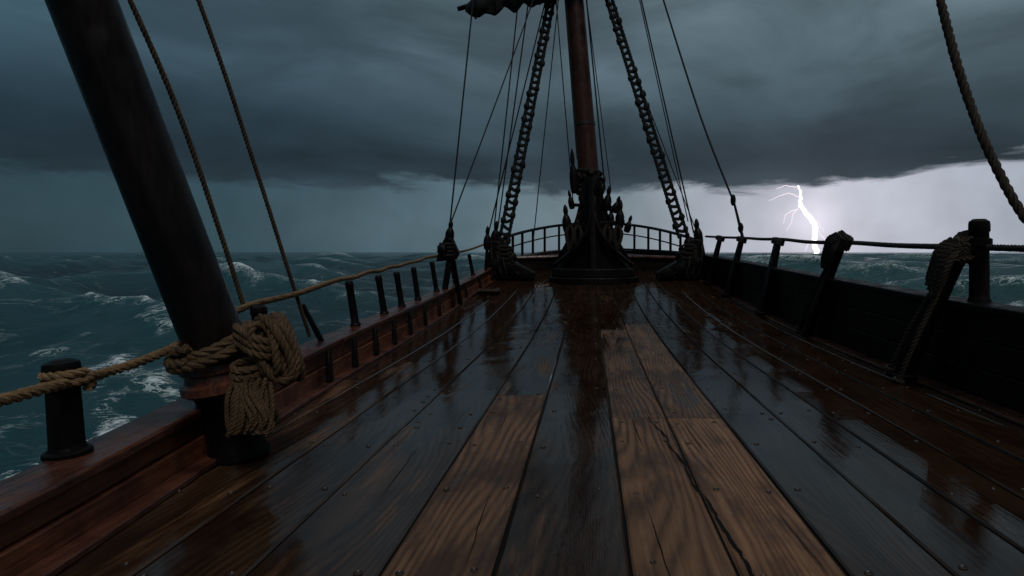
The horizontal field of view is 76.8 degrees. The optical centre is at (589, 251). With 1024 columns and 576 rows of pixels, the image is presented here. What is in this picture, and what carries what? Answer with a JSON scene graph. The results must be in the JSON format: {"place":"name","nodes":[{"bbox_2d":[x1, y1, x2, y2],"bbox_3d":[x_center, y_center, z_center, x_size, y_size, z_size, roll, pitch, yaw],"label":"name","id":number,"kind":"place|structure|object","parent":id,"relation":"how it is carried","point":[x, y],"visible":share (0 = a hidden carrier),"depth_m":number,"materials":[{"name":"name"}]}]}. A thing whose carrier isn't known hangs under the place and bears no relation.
{"place":"outdoors","nodes":[
{"label":"outdoors","id":0,"kind":"place"},
{"bbox_2d":[0,252,1023,480],"bbox_3d":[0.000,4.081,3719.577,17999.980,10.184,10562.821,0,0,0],"label":"sea","id":1,"kind":"structure","parent":0,"point":[93,311],"depth_m":41.99,"materials":[{"name":"liquid"}]},
{"bbox_3d":[0.269,2.561,9.475,6.334,5.278,26.950,0,0,0],"label":"ship","id":2,"kind":"object","parent":1,"relation":"on","visible":0},
{"bbox_2d":[40,358,93,461],"bbox_3d":[-2.308,0.686,2.830,0.185,0.429,0.185,0,0,0],"label":"rail post","id":3,"kind":"object","parent":2,"relation":"on","point":[66,435],"visible":0.9,"depth_m":2.77,"materials":[{"name":"black paint"}]},
{"bbox_2d":[128,0,245,304],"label":"rigging rope","id":4,"kind":"object","parent":2,"relation":"attached to","point":[163,74],"visible":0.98,"depth_m":4.32,"materials":[{"name":"brown fabric"}]},
{"bbox_2d":[0,244,482,406],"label":"rope railing","id":5,"kind":"object","parent":2,"relation":"on","point":[86,378],"visible":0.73,"depth_m":3.13,"materials":[{"name":"brown fabric"}]},
{"bbox_2d":[196,0,310,337],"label":"rigging rope","id":6,"kind":"object","parent":2,"relation":"attached to","point":[240,121],"visible":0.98,"depth_m":5.22,"materials":[{"name":"brown fabric"}]},
{"bbox_2d":[250,305,267,320],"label":"rail post","id":7,"kind":"object","parent":2,"relation":"on","point":[255,310],"visible":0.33,"depth_m":4.71,"materials":[{"name":"black paint"}]},
{"bbox_2d":[302,304,324,340],"bbox_3d":[-2.556,0.671,5.921,0.058,0.395,0.239,0,0,35],"label":"post","id":8,"kind":"object","parent":2,"relation":"on","point":[316,331],"visible":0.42,"depth_m":5.90,"materials":[{"name":"black paint"}]},
{"bbox_2d":[345,281,360,325],"bbox_3d":[-2.604,0.568,7.050,0.170,0.509,0.118,0,0,0],"label":"rail post","id":9,"kind":"object","parent":2,"relation":"on","point":[349,287],"visible":1,"depth_m":7.01,"materials":[{"name":"black paint"}]},
{"bbox_2d":[375,275,388,313],"bbox_3d":[-2.659,0.548,8.200,0.176,0.509,0.118,0,0,0],"label":"rail post","id":10,"kind":"object","parent":2,"relation":"on","point":[381,295],"visible":1,"depth_m":8.16,"materials":[{"name":"black paint"}]},
{"bbox_2d":[393,272,405,306],"bbox_3d":[-2.698,0.532,9.100,0.173,0.509,0.118,0,0,0],"label":"rail post","id":11,"kind":"object","parent":2,"relation":"on","point":[400,298],"visible":1,"depth_m":9.06,"materials":[{"name":"black paint"}]},
{"bbox_2d":[411,267,421,299],"bbox_3d":[-2.734,0.499,10.100,0.170,0.529,0.118,0,0,0],"label":"rail post","id":12,"kind":"object","parent":2,"relation":"on","point":[415,283],"visible":0.97,"depth_m":10.06,"materials":[{"name":"black paint"}]},
{"bbox_2d":[430,261,439,291],"bbox_3d":[-2.769,0.441,11.450,0.184,0.558,0.118,0,0,0],"label":"rail post","id":13,"kind":"object","parent":2,"relation":"on","point":[434,276],"visible":0.98,"depth_m":11.41,"materials":[{"name":"black paint"}]},
{"bbox_2d":[436,220,462,304],"bbox_3d":[-2.650,0.217,12.145,0.412,1.632,0.792,0,0,0],"label":"shroud plate","id":14,"kind":"object","parent":2,"relation":"attached to","point":[448,252],"visible":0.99,"depth_m":11.94,"materials":[{"name":"black paint"}]},
{"bbox_2d":[450,0,473,219],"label":"rigging line","id":15,"kind":"object","parent":14,"relation":"attached to","point":[461,111],"visible":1,"depth_m":12.50,"materials":[{"name":"black fabric"}]},
{"bbox_2d":[467,254,475,274],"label":"rail post","id":16,"kind":"object","parent":2,"relation":"on","point":[470,264],"visible":1,"depth_m":14.96,"materials":[{"name":"black paint"}]},
{"bbox_2d":[483,226,490,269],"bbox_3d":[-2.558,-0.074,16.000,0.198,1.153,0.193,0,0,0],"label":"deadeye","id":17,"kind":"object","parent":2,"relation":"on","point":[487,243],"visible":0.98,"depth_m":15.96,"materials":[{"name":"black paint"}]},
{"bbox_2d":[517,254,674,270],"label":"forecastle platform","id":18,"kind":"structure","parent":2,"relation":"on","point":[639,261],"depth_m":18.79,"materials":[{"name":"brown wood"}]},
{"bbox_2d":[502,223,693,255],"bbox_3d":[0.222,-0.450,20.102,5.524,1.301,5.685,0,0,0],"label":"bow railing","id":19,"kind":"object","parent":18,"relation":"on","point":[634,235],"visible":0.61,"depth_m":20.48,"materials":[{"name":"black paint"}]},
{"bbox_2d":[754,237,784,314],"bbox_3d":[3.159,0.422,11.196,0.450,1.370,0.449,0,0,0],"label":"bulwark knee","id":20,"kind":"object","parent":2,"relation":"attached to","point":[767,292],"visible":0.98,"depth_m":11.09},
{"bbox_2d":[936,0,1023,223],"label":"rigging rope","id":21,"kind":"object","parent":2,"relation":"attached to","point":[1003,180],"visible":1,"depth_m":4.78,"materials":[{"name":"brown fabric"}]},
{"bbox_2d":[967,219,992,301],"bbox_3d":[3.300,0.081,5.420,0.218,0.722,0.218,0,0,0],"label":"bollard post","id":22,"kind":"object","parent":2,"relation":"on","point":[979,230],"visible":0.82,"depth_m":5.35,"materials":[{"name":"black paint"}]},
{"bbox_2d":[0,0,1023,251],"label":"sky","id":23,"kind":"structure","parent":0,"point":[350,110],"materials":[{"name":"grey"}]},
{"bbox_2d":[56,270,1023,575],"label":"wooden deck","id":24,"kind":"structure","parent":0,"point":[648,422],"depth_m":3.59,"materials":[{"name":"brown wood"}]},
{"bbox_2d":[44,0,270,467],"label":"ship mast","id":25,"kind":"object","parent":24,"relation":"on","point":[111,78],"visible":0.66,"depth_m":3.43,"materials":[{"name":"black wood"}]},
{"bbox_2d":[163,311,305,436],"bbox_3d":[-2.011,0.659,3.660,0.826,0.653,0.609,0,0,0],"label":"rope coil","id":26,"kind":"object","parent":25,"relation":"attached to","point":[269,344],"visible":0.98,"depth_m":3.45,"materials":[{"name":"brown fabric"}]},
{"bbox_2d":[0,250,560,575],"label":"ship bulwark","id":27,"kind":"object","parent":24,"relation":"attached to","point":[57,517],"visible":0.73,"depth_m":3.05,"materials":[{"name":"brown wood"}]},
{"bbox_2d":[476,288,499,293],"bbox_3d":[-2.252,0.874,14.201,0.541,0.117,0.583,0,0,0],"label":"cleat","id":28,"kind":"object","parent":24,"relation":"on","point":[488,291],"visible":1,"depth_m":13.99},
{"bbox_2d":[488,221,534,278],"bbox_3d":[-2.051,-0.058,16.894,1.268,1.516,0.894,0,0,0],"label":"shroud anchor","id":29,"kind":"object","parent":24,"relation":"on","point":[503,263],"visible":0.98,"depth_m":16.56,"materials":[{"name":"black paint"}]},
{"bbox_2d":[494,11,517,223],"bbox_3d":[-2.175,-3.900,16.900,0.714,6.404,0.035,0,0,-17],"label":"rigging line","id":30,"kind":"object","parent":29,"relation":"attached to","point":[506,115],"visible":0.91,"depth_m":16.88,"materials":[{"name":"black fabric"}]},
{"bbox_2d":[498,6,527,223],"bbox_3d":[-1.975,-3.950,16.900,0.908,6.505,0.034,0,0,-13],"label":"rigging line","id":31,"kind":"object","parent":29,"relation":"attached to","point":[513,115],"visible":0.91,"depth_m":16.88,"materials":[{"name":"black fabric"}]},
{"bbox_2d":[549,176,637,285],"bbox_3d":[0.100,-0.510,16.975,2.280,2.820,2.450,0,0,0],"label":"mast step","id":32,"kind":"object","parent":24,"relation":"on","point":[593,261],"visible":0.82,"depth_m":16.18,"materials":[{"name":"black paint"}]},
{"bbox_2d":[566,0,598,188],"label":"ship mast","id":33,"kind":"object","parent":32,"relation":"on","point":[583,110],"visible":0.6,"depth_m":16.77,"materials":[{"name":"red wood"}]},
{"bbox_2d":[451,0,533,219],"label":"rigging line","id":34,"kind":"object","parent":33,"relation":"attached to","point":[491,114],"visible":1,"depth_m":13.36,"materials":[{"name":"black fabric"}]},
{"bbox_2d":[457,0,556,18],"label":"furled sail","id":35,"kind":"object","parent":33,"relation":"attached to","point":[490,7],"visible":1,"depth_m":16.58,"materials":[{"name":"black fabric"}]},
{"bbox_2d":[489,3,545,229],"bbox_3d":[-1.610,-4.750,16.800,2.094,8.508,0.034,0,0,-11],"label":"rigging line","id":36,"kind":"object","parent":33,"relation":"attached to","point":[517,116],"visible":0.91,"depth_m":16.73,"materials":[{"name":"black fabric"}]},
{"bbox_2d":[499,3,555,243],"bbox_3d":[-1.482,-4.421,16.945,1.942,8.616,0.196,0,0,-3],"label":"rope ladder","id":37,"kind":"object","parent":33,"relation":"attached to","point":[529,127],"visible":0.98,"depth_m":16.90,"materials":[{"name":"black fabric"}]},
{"bbox_2d":[533,0,558,240],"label":"rigging line","id":38,"kind":"object","parent":33,"relation":"attached to","point":[545,121],"visible":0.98,"depth_m":17.40,"materials":[{"name":"black fabric"}]},
{"bbox_2d":[564,0,577,158],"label":"rigging line","id":39,"kind":"object","parent":33,"relation":"attached to","point":[571,80],"visible":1,"depth_m":16.67,"materials":[{"name":"black fabric"}]},
{"bbox_2d":[586,2,605,189],"bbox_3d":[0.125,-4.500,16.750,0.781,5.805,0.039,0,0,42],"label":"rigging line","id":40,"kind":"object","parent":33,"relation":"attached to","point":[595,96],"visible":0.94,"depth_m":16.70,"materials":[{"name":"black fabric"}]},
{"bbox_2d":[586,0,610,185],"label":"rigging line","id":41,"kind":"object","parent":33,"relation":"attached to","point":[598,92],"visible":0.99,"depth_m":16.67,"materials":[{"name":"black fabric"}]},
{"bbox_2d":[605,0,687,238],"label":"rope ladder","id":42,"kind":"object","parent":33,"relation":"attached to","point":[642,115],"visible":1,"depth_m":16.90,"materials":[{"name":"black fabric"}]},
{"bbox_2d":[609,0,694,227],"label":"rigging line","id":43,"kind":"object","parent":33,"relation":"attached to","point":[664,148],"visible":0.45,"depth_m":18.06,"materials":[{"name":"black fabric"}]},
{"bbox_2d":[639,0,688,221],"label":"rigging line","id":44,"kind":"object","parent":33,"relation":"attached to","point":[663,111],"visible":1,"depth_m":16.93,"materials":[{"name":"black fabric"}]},
{"bbox_2d":[562,149,631,267],"bbox_3d":[0.195,-1.120,16.771,1.800,3.056,1.113,0,0,0],"label":"fife rail","id":45,"kind":"object","parent":32,"relation":"on","point":[577,176],"visible":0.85,"depth_m":16.34,"materials":[{"name":"black paint"}]},
{"bbox_2d":[556,1,572,197],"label":"rigging line","id":46,"kind":"object","parent":45,"relation":"attached to","point":[563,88],"visible":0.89,"depth_m":16.74,"materials":[{"name":"black fabric"}]},
{"bbox_2d":[656,218,705,278],"bbox_3d":[2.397,-0.089,16.896,1.320,1.578,0.926,0,0,0],"label":"shroud anchor","id":47,"kind":"object","parent":24,"relation":"on","point":[689,262],"visible":1,"depth_m":16.54,"materials":[{"name":"black paint"}]},
{"bbox_2d":[641,0,693,232],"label":"rigging line","id":48,"kind":"object","parent":47,"relation":"attached to","point":[667,116],"visible":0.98,"depth_m":16.92,"materials":[{"name":"black fabric"}]},
{"bbox_2d":[703,235,724,283],"bbox_3d":[3.083,0.199,15.797,0.477,1.232,0.448,0,0,0],"label":"bulwark knee","id":49,"kind":"object","parent":24,"relation":"on","point":[720,239],"visible":0.98,"depth_m":15.68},
{"bbox_2d":[721,236,746,295],"bbox_3d":[3.128,0.311,13.797,0.488,1.314,0.449,0,0,0],"label":"bulwark knee","id":50,"kind":"object","parent":24,"relation":"on","point":[731,281],"visible":0.99,"depth_m":13.68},
{"bbox_2d":[663,0,743,236],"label":"rigging rope","id":51,"kind":"object","parent":50,"relation":"attached to","point":[733,203],"visible":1,"depth_m":14.69,"materials":[{"name":"black fabric"}]},
{"bbox_2d":[705,235,1023,251],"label":"rope railing","id":52,"kind":"object","parent":50,"relation":"attached to","point":[1005,248],"visible":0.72,"depth_m":6.95,"materials":[{"name":"black fabric"}]},
{"bbox_2d":[624,248,1023,426],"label":"ship bulwark","id":53,"kind":"object","parent":24,"relation":"attached to","point":[973,354],"visible":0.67,"depth_m":6.41,"materials":[{"name":"black wood"}]},
{"bbox_2d":[795,230,853,337],"bbox_3d":[3.115,0.461,8.587,0.302,1.498,1.057,0,0,-16],"label":"bulwark knee","id":54,"kind":"object","parent":24,"relation":"on","point":[837,245],"visible":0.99,"depth_m":8.46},
{"bbox_2d":[884,230,974,383],"bbox_3d":[3.044,0.506,5.705,0.320,1.396,0.902,0,0,-35],"label":"bulwark knee","id":55,"kind":"object","parent":24,"relation":"on","point":[951,257],"visible":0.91,"depth_m":5.65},
{"bbox_2d":[769,185,824,252],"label":"lightning bolt","id":56,"kind":"object","parent":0,"point":[814,226],"visible":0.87,"depth_m":698.65,"materials":[{"name":"white"}]}
]}

